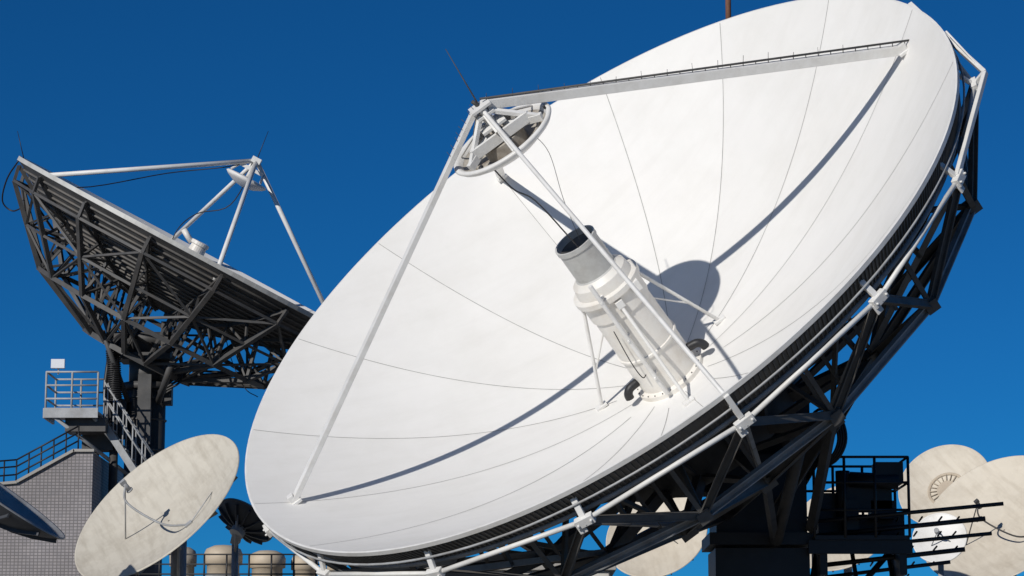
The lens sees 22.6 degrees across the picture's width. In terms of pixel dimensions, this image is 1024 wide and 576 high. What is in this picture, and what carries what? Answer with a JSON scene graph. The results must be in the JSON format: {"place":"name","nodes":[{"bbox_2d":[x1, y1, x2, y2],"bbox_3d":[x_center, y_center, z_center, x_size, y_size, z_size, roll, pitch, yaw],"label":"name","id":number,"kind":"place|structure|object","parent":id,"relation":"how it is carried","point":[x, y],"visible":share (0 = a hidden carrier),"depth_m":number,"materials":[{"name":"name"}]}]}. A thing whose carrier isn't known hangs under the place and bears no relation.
{"place":"outdoors","nodes":[
{"label":"outdoors","id":0,"kind":"place"},
{"bbox_2d":[169,547,196,575],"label":"roof ventilator","id":1,"kind":"object","parent":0,"point":[191,559],"visible":0.34,"depth_m":56.63,"materials":[{"name":"beige metal"}]},
{"bbox_2d":[204,545,242,575],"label":"roof ventilator","id":2,"kind":"object","parent":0,"point":[220,549],"visible":0.64,"depth_m":55.97,"materials":[{"name":"beige metal"}]},
{"bbox_2d":[132,554,319,575],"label":"roof railing","id":3,"kind":"object","parent":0,"point":[227,564],"visible":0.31,"depth_m":54.89,"materials":[{"name":"black metal"}]},
{"bbox_2d":[250,550,285,575],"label":"roof ventilator","id":4,"kind":"object","parent":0,"point":[266,559],"visible":0.83,"depth_m":56.20,"materials":[{"name":"beige metal"}]},
{"bbox_2d":[291,555,317,575],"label":"roof ventilator","id":5,"kind":"object","parent":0,"point":[304,569],"visible":0.37,"depth_m":56.54,"materials":[{"name":"beige metal"}]},
{"bbox_2d":[0,0,1023,575],"label":"sky","id":6,"kind":"structure","parent":0,"point":[361,105],"materials":[{"name":"blue"}]},
{"bbox_2d":[425,563,615,575],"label":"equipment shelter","id":7,"kind":"object","parent":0,"point":[610,571],"visible":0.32,"depth_m":57.76,"materials":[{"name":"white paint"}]},
{"bbox_2d":[807,486,872,572],"bbox_3d":[7.914,8.516,61.071,2.643,7.837,1.588,-8,-13,37],"label":"satellite dish","id":8,"kind":"object","parent":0,"point":[837,557],"visible":0.07,"depth_m":61.07,"materials":[{"name":"metal"}]},
{"label":"ground","id":9,"kind":"structure","parent":0,"visible":0},
{"bbox_2d":[0,483,64,542],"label":"satellite dish","id":10,"kind":"object","parent":9,"relation":"on","point":[19,515],"visible":1,"depth_m":44.95,"materials":[{"name":"metal"}]},
{"bbox_2d":[0,452,123,575],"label":"walls","id":11,"kind":"structure","parent":9,"relation":"on","point":[66,495],"depth_m":56.32,"materials":[{"name":"tile"}]},
{"bbox_2d":[0,425,79,481],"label":"roof railing","id":12,"kind":"object","parent":11,"relation":"on","point":[41,452],"visible":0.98,"depth_m":56.61,"materials":[{"name":"black metal"}]},
{"bbox_2d":[0,449,94,484],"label":"coping","id":13,"kind":"object","parent":11,"relation":"on","point":[17,481],"visible":1,"depth_m":56.41,"materials":[{"name":"concrete"}]},
{"bbox_2d":[75,434,238,575],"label":"satellite dish","id":14,"kind":"object","parent":9,"relation":"on","point":[152,510],"visible":1,"depth_m":50.45,"materials":[{"name":"metal"}]},
{"bbox_2d":[1,131,324,575],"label":"lattice satellite dish","id":15,"kind":"object","parent":9,"relation":"on","point":[185,286],"visible":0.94,"depth_m":57.29,"materials":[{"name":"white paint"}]},
{"bbox_2d":[218,498,271,575],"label":"satellite dish","id":16,"kind":"object","parent":9,"relation":"on","point":[240,519],"visible":0.94,"depth_m":52.70,"materials":[{"name":"metal"}]},
{"bbox_2d":[245,0,1003,575],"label":"satellite dish","id":17,"kind":"object","parent":9,"relation":"on","point":[651,280],"visible":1,"depth_m":41.54,"materials":[{"name":"white paint"}]},
{"bbox_2d":[606,497,707,575],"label":"satellite dish","id":18,"kind":"object","parent":9,"relation":"on","point":[671,557],"visible":0.29,"depth_m":59.50,"materials":[{"name":"metal"}]},
{"bbox_2d":[912,513,966,575],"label":"satellite dish","id":19,"kind":"object","parent":9,"relation":"on","point":[934,531],"visible":0.62,"depth_m":60.24,"materials":[{"name":"white paint"}]},
{"bbox_2d":[898,444,986,522],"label":"satellite dish","id":20,"kind":"object","parent":9,"relation":"on","point":[935,472],"visible":0.46,"depth_m":71.21,"materials":[{"name":"metal"}]},
{"bbox_2d":[926,455,1023,575],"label":"satellite dish","id":21,"kind":"object","parent":9,"relation":"on","point":[999,551],"visible":0.84,"depth_m":66.62,"materials":[{"name":"metal"}]}
]}

